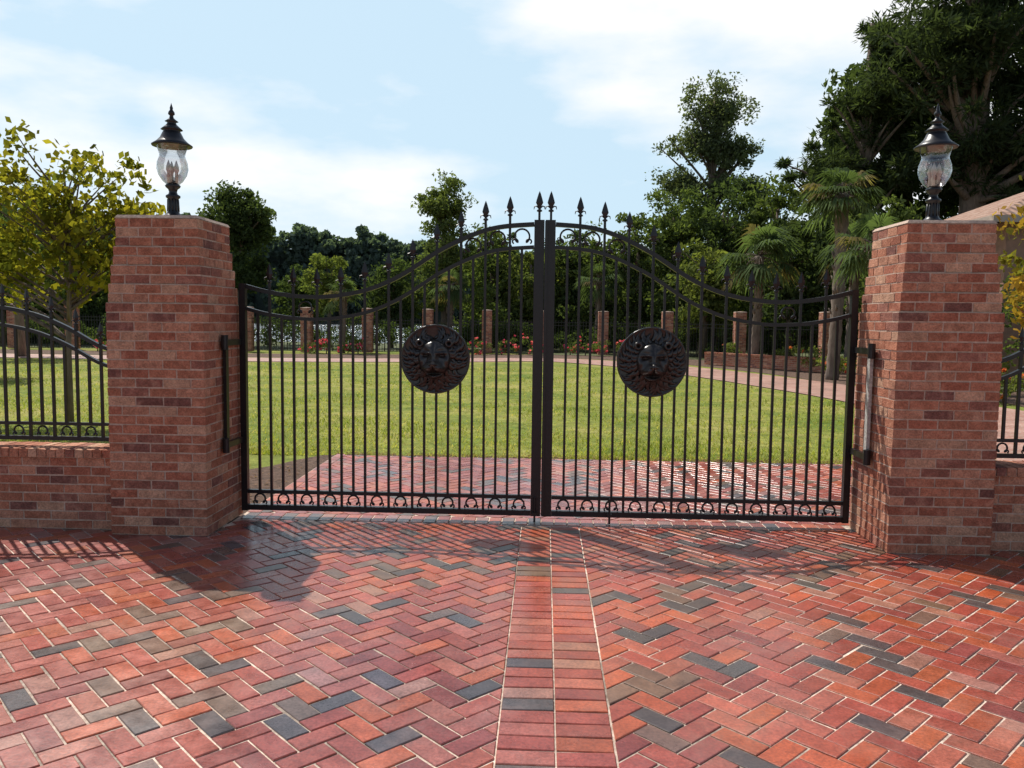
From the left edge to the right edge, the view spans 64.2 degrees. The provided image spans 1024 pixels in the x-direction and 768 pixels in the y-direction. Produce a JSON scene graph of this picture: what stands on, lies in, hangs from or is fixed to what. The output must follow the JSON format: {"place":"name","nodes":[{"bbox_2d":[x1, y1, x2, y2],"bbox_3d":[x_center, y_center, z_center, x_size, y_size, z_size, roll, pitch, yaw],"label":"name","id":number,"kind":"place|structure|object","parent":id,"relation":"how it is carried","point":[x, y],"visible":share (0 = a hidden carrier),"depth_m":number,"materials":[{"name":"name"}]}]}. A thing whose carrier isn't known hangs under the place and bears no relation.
{"place":"outdoors","nodes":[
{"label":"outdoors","id":0,"kind":"place"},
{"bbox_2d":[254,323,458,342],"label":"lake","id":1,"kind":"structure","parent":0,"point":[337,329],"depth_m":96.98,"materials":[{"name":"grey liquid"}]},
{"bbox_2d":[0,0,1022,257],"label":"sky","id":2,"kind":"structure","parent":0,"point":[339,113],"materials":[{"name":"blue"}]},
{"bbox_2d":[0,454,1023,767],"bbox_3d":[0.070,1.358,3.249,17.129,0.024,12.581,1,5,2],"label":"brick driveway","id":3,"kind":"structure","parent":0,"point":[488,576],"depth_m":4.14,"materials":[{"name":"brick"}]},
{"bbox_2d":[0,441,111,528],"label":"brick wall","id":4,"kind":"structure","parent":3,"relation":"on","point":[54,485],"depth_m":6.09,"materials":[{"name":"red brick"}]},
{"bbox_2d":[0,283,109,440],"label":"iron fence","id":5,"kind":"object","parent":4,"relation":"on","point":[78,351],"visible":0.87,"depth_m":6.16,"materials":[{"name":"black metal"}]},
{"bbox_2d":[106,215,242,535],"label":"brick pillar","id":6,"kind":"structure","parent":3,"relation":"on","point":[172,311],"depth_m":5.90,"materials":[{"name":"brown brick"}]},
{"bbox_2d":[151,104,192,214],"bbox_3d":[-2.538,-1.663,6.101,0.292,0.860,0.292,1,5,2],"label":"lamp post lantern","id":7,"kind":"object","parent":6,"relation":"on","point":[171,137],"visible":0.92,"depth_m":6.09,"materials":[{"name":"black metal"}]},
{"bbox_2d":[221,192,547,522],"bbox_3d":[-0.960,-0.203,6.265,2.438,2.590,0.427,1,5,2],"label":"iron gate leaf","id":8,"kind":"object","parent":3,"relation":"on","point":[434,358],"visible":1,"depth_m":6.43,"materials":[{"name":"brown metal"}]},
{"bbox_2d":[543,191,875,523],"bbox_3d":[1.443,-0.166,6.171,2.416,2.590,0.427,1,5,2],"label":"iron gate leaf","id":9,"kind":"object","parent":3,"relation":"on","point":[652,361],"visible":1,"depth_m":6.34,"materials":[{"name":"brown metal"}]},
{"bbox_2d":[849,220,1004,554],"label":"brick pillar","id":10,"kind":"structure","parent":3,"relation":"on","point":[931,317],"depth_m":5.65,"materials":[{"name":"brown brick"}]},
{"bbox_2d":[913,104,958,219],"bbox_3d":[3.031,-1.575,5.848,0.292,0.860,0.292,1,5,2],"label":"lamp post lantern","id":11,"kind":"object","parent":10,"relation":"on","point":[937,139],"visible":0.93,"depth_m":5.84,"materials":[{"name":"black metal"}]},
{"bbox_2d":[990,460,1023,550],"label":"brick wall","id":12,"kind":"structure","parent":3,"relation":"on","point":[1008,521],"depth_m":5.80,"materials":[{"name":"red brick"}]},
{"bbox_2d":[996,327,1023,458],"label":"iron fence","id":13,"kind":"object","parent":12,"relation":"on","point":[1018,371],"visible":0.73,"depth_m":5.87,"materials":[{"name":"black metal"}]},
{"bbox_2d":[0,347,1023,468],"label":"lawn","id":14,"kind":"structure","parent":0,"point":[277,458],"depth_m":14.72,"materials":[{"name":"green plant"}]},
{"bbox_2d":[6,304,13,347],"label":"brick pillar","id":15,"kind":"structure","parent":14,"relation":"on","point":[10,332],"depth_m":37.94,"materials":[{"name":"brown brick"}]},
{"bbox_2d":[64,305,80,348],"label":"brick pillar","id":16,"kind":"structure","parent":14,"relation":"on","point":[73,322],"depth_m":37.87,"materials":[{"name":"brown brick"}]},
{"bbox_2d":[0,116,165,421],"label":"young ornamental tree","id":17,"kind":"object","parent":14,"relation":"on","point":[78,278],"visible":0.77,"depth_m":11.92,"materials":[{"name":"green plant"}]},
{"bbox_2d":[247,306,253,350],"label":"brick pillar","id":18,"kind":"structure","parent":14,"relation":"on","point":[250,320],"depth_m":37.62,"materials":[{"name":"brown brick"}]},
{"bbox_2d":[227,455,334,523],"bbox_3d":[-7.914,0.882,8.219,11.570,0.001,3.400,1,5,2],"label":"mulch bed","id":19,"kind":"object","parent":14,"relation":"on","point":[277,471],"visible":0.13,"depth_m":8.41,"materials":[{"name":"brown soil"}]},
{"bbox_2d":[300,307,313,351],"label":"brick pillar","id":20,"kind":"structure","parent":14,"relation":"on","point":[305,310],"depth_m":37.57,"materials":[{"name":"brown brick"}]},
{"bbox_2d":[323,276,362,352],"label":"palm tree","id":21,"kind":"object","parent":14,"relation":"on","point":[348,285],"visible":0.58,"depth_m":37.45,"materials":[{"name":"green plant"}]},
{"bbox_2d":[362,308,373,352],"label":"brick pillar","id":22,"kind":"structure","parent":14,"relation":"on","point":[369,332],"depth_m":37.84,"materials":[{"name":"brown brick"}]},
{"bbox_2d":[0,313,816,357],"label":"iron fence","id":23,"kind":"object","parent":14,"relation":"on","point":[467,324],"visible":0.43,"depth_m":37.99,"materials":[{"name":"black metal"}]},
{"bbox_2d":[422,309,433,326],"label":"brick pillar","id":24,"kind":"structure","parent":14,"relation":"on","point":[429,316],"depth_m":38.16,"materials":[{"name":"brown brick"}]},
{"bbox_2d":[0,349,856,384],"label":"mulch bed","id":25,"kind":"object","parent":14,"relation":"on","point":[816,376],"visible":0.36,"depth_m":34.09,"materials":[{"name":"brown soil"}]},
{"bbox_2d":[89,333,623,355],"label":"rose bushes","id":26,"kind":"object","parent":25,"relation":"on","point":[596,347],"visible":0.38,"depth_m":37.46,"materials":[{"name":"green plant"}]},
{"bbox_2d":[714,224,805,353],"bbox_3d":[8.792,-3.129,29.487,3.381,5.240,3.067,3,5,29],"label":"palm tree","id":27,"kind":"object","parent":25,"relation":"on","point":[771,241],"visible":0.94,"depth_m":29.05,"materials":[{"name":"green plant"}]},
{"bbox_2d":[704,352,845,373],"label":"brick wall","id":28,"kind":"structure","parent":25,"relation":"on","point":[755,361],"depth_m":28.73,"materials":[{"name":"brown brick"}]},
{"bbox_2d":[792,167,889,379],"bbox_3d":[9.433,-3.156,23.478,2.732,6.252,2.593,1,5,2],"label":"palm tree","id":29,"kind":"object","parent":25,"relation":"on","point":[842,201],"visible":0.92,"depth_m":23.26,"materials":[{"name":"green plant"}]},
{"bbox_2d":[482,310,491,352],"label":"brick pillar","id":30,"kind":"structure","parent":14,"relation":"on","point":[489,326],"depth_m":38.67,"materials":[{"name":"brown brick"}]},
{"bbox_2d":[250,450,842,502],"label":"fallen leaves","id":31,"kind":"object","parent":14,"relation":"on","point":[467,455],"visible":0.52,"depth_m":9.62,"materials":[{"name":"plant"}]},
{"bbox_2d":[347,453,828,463],"bbox_3d":[2.155,0.901,9.510,8.450,0.001,0.280,1,5,2],"label":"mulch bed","id":32,"kind":"object","parent":14,"relation":"on","point":[577,459],"visible":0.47,"depth_m":9.59,"materials":[{"name":"brown soil"}]},
{"bbox_2d":[830,212,898,291],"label":"palm tree","id":33,"kind":"object","parent":14,"relation":"on","point":[867,226],"visible":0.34,"depth_m":19.34,"materials":[{"name":"green plant"}]},
{"bbox_2d":[722,342,1023,403],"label":"garden shrubs","id":34,"kind":"object","parent":14,"relation":"on","point":[1005,365],"visible":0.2,"depth_m":25.07,"materials":[{"name":"green plant"}]},
{"bbox_2d":[992,175,1023,338],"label":"crape myrtle tree","id":35,"kind":"object","parent":14,"relation":"on","point":[1017,274],"visible":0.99,"depth_m":10.44,"materials":[{"name":"yellow plant"}]},
{"bbox_2d":[999,391,1023,406],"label":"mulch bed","id":36,"kind":"object","parent":14,"relation":"on","point":[1012,400],"depth_m":18.00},
{"bbox_2d":[0,353,1023,460],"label":"brick path","id":37,"kind":"structure","parent":0,"point":[840,393],"depth_m":22.91,"materials":[{"name":"brick"}]},
{"bbox_2d":[0,323,1023,390],"bbox_3d":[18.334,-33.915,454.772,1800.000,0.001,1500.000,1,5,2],"label":"ground","id":38,"kind":"structure","parent":0,"point":[582,352],"depth_m":43.73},
{"bbox_2d":[0,208,23,306],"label":"broadleaf tree","id":39,"kind":"object","parent":38,"relation":"on","point":[5,210],"visible":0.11,"depth_m":21.53,"materials":[{"name":"green plant"}]},
{"bbox_2d":[0,231,51,322],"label":"broadleaf tree","id":40,"kind":"object","parent":38,"relation":"on","point":[30,284],"visible":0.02,"depth_m":46.18,"materials":[{"name":"green plant"}]},
{"bbox_2d":[0,176,100,355],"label":"broadleaf tree","id":41,"kind":"object","parent":38,"relation":"on","point":[18,319],"visible":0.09,"depth_m":30.96,"materials":[{"name":"green plant"}]},
{"bbox_2d":[0,270,107,344],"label":"background trees","id":42,"kind":"object","parent":38,"relation":"on","point":[99,310],"visible":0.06,"depth_m":45.56,"materials":[{"name":"green plant"}]},
{"bbox_2d":[28,238,109,327],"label":"broadleaf tree","id":43,"kind":"object","parent":38,"relation":"on","point":[101,296],"visible":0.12,"depth_m":44.43,"materials":[{"name":"green plant"}]},
{"bbox_2d":[196,179,278,304],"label":"round crown tree","id":44,"kind":"object","parent":38,"relation":"on","point":[246,219],"visible":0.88,"depth_m":45.45,"materials":[{"name":"green plant"}]},
{"bbox_2d":[271,264,323,330],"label":"broadleaf tree","id":45,"kind":"object","parent":38,"relation":"on","point":[284,302],"visible":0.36,"depth_m":48.03,"materials":[{"name":"green plant"}]},
{"bbox_2d":[298,253,360,347],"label":"light green tree","id":46,"kind":"object","parent":38,"relation":"on","point":[326,277],"visible":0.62,"depth_m":43.70,"materials":[{"name":"green plant"}]},
{"bbox_2d":[2,206,749,325],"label":"distant trees","id":47,"kind":"object","parent":38,"relation":"on","point":[302,244],"visible":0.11,"depth_m":204.28,"materials":[{"name":"green plant"}]},
{"bbox_2d":[359,255,422,347],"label":"broadleaf tree","id":48,"kind":"object","parent":38,"relation":"on","point":[397,285],"visible":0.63,"depth_m":44.85,"materials":[{"name":"green plant"}]},
{"bbox_2d":[0,313,857,356],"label":"hedge","id":49,"kind":"object","parent":38,"relation":"on","point":[288,328],"visible":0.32,"depth_m":40.33,"materials":[{"name":"green plant"}]},
{"bbox_2d":[398,168,483,325],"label":"slender green tree","id":50,"kind":"object","parent":38,"relation":"on","point":[438,207],"visible":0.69,"depth_m":43.66,"materials":[{"name":"green plant"}]},
{"bbox_2d":[427,269,470,328],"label":"palm tree","id":51,"kind":"object","parent":38,"relation":"on","point":[454,296],"visible":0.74,"depth_m":41.09,"materials":[{"name":"green plant"}]},
{"bbox_2d":[462,222,519,348],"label":"broadleaf tree","id":52,"kind":"object","parent":38,"relation":"on","point":[491,268],"visible":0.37,"depth_m":45.73,"materials":[{"name":"green plant"}]},
{"bbox_2d":[490,250,571,348],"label":"broadleaf tree","id":53,"kind":"object","parent":38,"relation":"on","point":[528,278],"visible":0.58,"depth_m":44.55,"materials":[{"name":"green plant"}]},
{"bbox_2d":[533,228,600,349],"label":"broadleaf tree","id":54,"kind":"object","parent":38,"relation":"on","point":[573,262],"visible":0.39,"depth_m":45.34,"materials":[{"name":"green plant"}]},
{"bbox_2d":[575,262,624,353],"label":"palm tree","id":55,"kind":"object","parent":38,"relation":"on","point":[598,269],"visible":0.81,"depth_m":40.80,"materials":[{"name":"green plant"}]},
{"bbox_2d":[569,219,633,325],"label":"broadleaf tree","id":56,"kind":"object","parent":38,"relation":"on","point":[596,257],"visible":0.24,"depth_m":43.86,"materials":[{"name":"green plant"}]},
{"bbox_2d":[597,311,608,354],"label":"brick pillar","id":57,"kind":"structure","parent":38,"relation":"on","point":[606,319],"depth_m":38.35,"materials":[{"name":"brown brick"}]},
{"bbox_2d":[592,212,671,334],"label":"broadleaf tree","id":58,"kind":"object","parent":38,"relation":"on","point":[636,255],"visible":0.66,"depth_m":42.30,"materials":[{"name":"green plant"}]},
{"bbox_2d":[464,282,860,354],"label":"understory shrubs","id":59,"kind":"object","parent":38,"relation":"on","point":[585,309],"visible":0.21,"depth_m":42.52,"materials":[{"name":"green plant"}]},
{"bbox_2d":[661,311,673,332],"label":"brick pillar","id":60,"kind":"structure","parent":38,"relation":"on","point":[669,321],"depth_m":36.50,"materials":[{"name":"brown brick"}]},
{"bbox_2d":[453,208,884,350],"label":"background trees","id":61,"kind":"object","parent":38,"relation":"on","point":[466,316],"visible":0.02,"depth_m":49.60,"materials":[{"name":"green plant"}]},
{"bbox_2d":[633,185,709,333],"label":"broadleaf tree","id":62,"kind":"object","parent":38,"relation":"on","point":[671,225],"visible":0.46,"depth_m":43.05,"materials":[{"name":"green plant"}]},
{"bbox_2d":[660,237,747,357],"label":"broadleaf tree","id":63,"kind":"object","parent":38,"relation":"on","point":[710,297],"visible":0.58,"depth_m":37.46,"materials":[{"name":"green plant"}]},
{"bbox_2d":[644,69,788,249],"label":"tall oak tree","id":64,"kind":"object","parent":38,"relation":"on","point":[711,146],"visible":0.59,"depth_m":52.83,"materials":[{"name":"green plant"}]},
{"bbox_2d":[673,172,766,351],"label":"broadleaf tree","id":65,"kind":"object","parent":38,"relation":"on","point":[724,227],"visible":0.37,"depth_m":41.76,"materials":[{"name":"green plant"}]},
{"bbox_2d":[732,312,746,353],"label":"brick pillar","id":66,"kind":"structure","parent":38,"relation":"on","point":[742,333],"depth_m":34.40,"materials":[{"name":"brown brick"}]},
{"bbox_2d":[731,171,812,354],"bbox_3d":[12.886,-5.954,40.517,3.995,9.227,4.460,4,5,33],"label":"broadleaf tree","id":67,"kind":"object","parent":38,"relation":"on","point":[776,204],"visible":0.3,"depth_m":39.85,"materials":[{"name":"green plant"}]},
{"bbox_2d":[743,220,834,355],"bbox_3d":[12.315,-3.955,35.169,4.486,6.066,4.647,1,5,2],"label":"broadleaf tree","id":68,"kind":"object","parent":38,"relation":"on","point":[812,277],"visible":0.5,"depth_m":34.44,"materials":[{"name":"green plant"}]},
{"bbox_2d":[817,312,829,356],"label":"brick pillar","id":69,"kind":"structure","parent":38,"relation":"on","point":[820,331],"depth_m":31.77,"materials":[{"name":"brown brick"}]},
{"bbox_2d":[781,161,877,324],"bbox_3d":[14.405,-5.607,36.664,4.382,9.177,4.408,1,5,2],"label":"broadleaf tree","id":70,"kind":"object","parent":38,"relation":"on","point":[817,225],"visible":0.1,"depth_m":35.86,"materials":[{"name":"green plant"}]},
{"bbox_2d":[814,220,871,368],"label":"palm tree","id":71,"kind":"object","parent":38,"relation":"on","point":[855,286],"visible":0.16,"depth_m":27.70,"materials":[{"name":"green plant"}]},
{"bbox_2d":[773,10,935,359],"bbox_3d":[14.664,-8.722,35.801,6.313,15.529,5.593,1,5,2],"label":"oak tree","id":72,"kind":"object","parent":38,"relation":"on","point":[866,116],"visible":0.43,"depth_m":35.04,"materials":[{"name":"green plant"}]},
{"bbox_2d":[832,194,925,336],"bbox_3d":[14.887,-4.093,32.562,4.685,6.814,4.290,-2,5,-32],"label":"broadleaf tree","id":73,"kind":"object","parent":38,"relation":"on","point":[906,213],"visible":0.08,"depth_m":32.02,"materials":[{"name":"green plant"}]},
{"bbox_2d":[807,58,958,285],"bbox_3d":[18.294,-8.858,38.363,8.251,15.486,6.876,1,5,2],"label":"oak tree","id":74,"kind":"object","parent":38,"relation":"on","point":[908,123],"visible":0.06,"depth_m":37.98,"materials":[{"name":"green plant"}]},
{"bbox_2d":[851,0,1023,214],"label":"oak tree","id":75,"kind":"object","parent":38,"relation":"on","point":[958,55],"visible":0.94,"depth_m":32.49,"materials":[{"name":"green plant"}]},
{"bbox_2d":[916,0,1023,212],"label":"oak tree","id":76,"kind":"object","parent":38,"relation":"on","point":[951,202],"visible":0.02,"depth_m":35.13,"materials":[{"name":"green plant"}]},
{"bbox_2d":[999,264,1023,359],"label":"tall hedge","id":77,"kind":"object","parent":38,"relation":"on","point":[1015,344],"visible":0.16,"depth_m":19.60,"materials":[{"name":"green plant"}]},
{"bbox_2d":[995,222,1023,384],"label":"walls","id":78,"kind":"structure","parent":0,"point":[1007,245],"depth_m":22.01,"materials":[{"name":"brown brick"}]},
{"bbox_2d":[945,192,1023,222],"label":"roof","id":79,"kind":"structure","parent":78,"relation":"on","point":[986,210],"depth_m":23.74,"materials":[{"name":"ceramic"}]},
{"bbox_2d":[973,215,1023,221],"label":"fascia","id":80,"kind":"structure","parent":79,"relation":"attached to","point":[1018,218],"depth_m":21.18,"materials":[{"name":"beige"}]}
]}

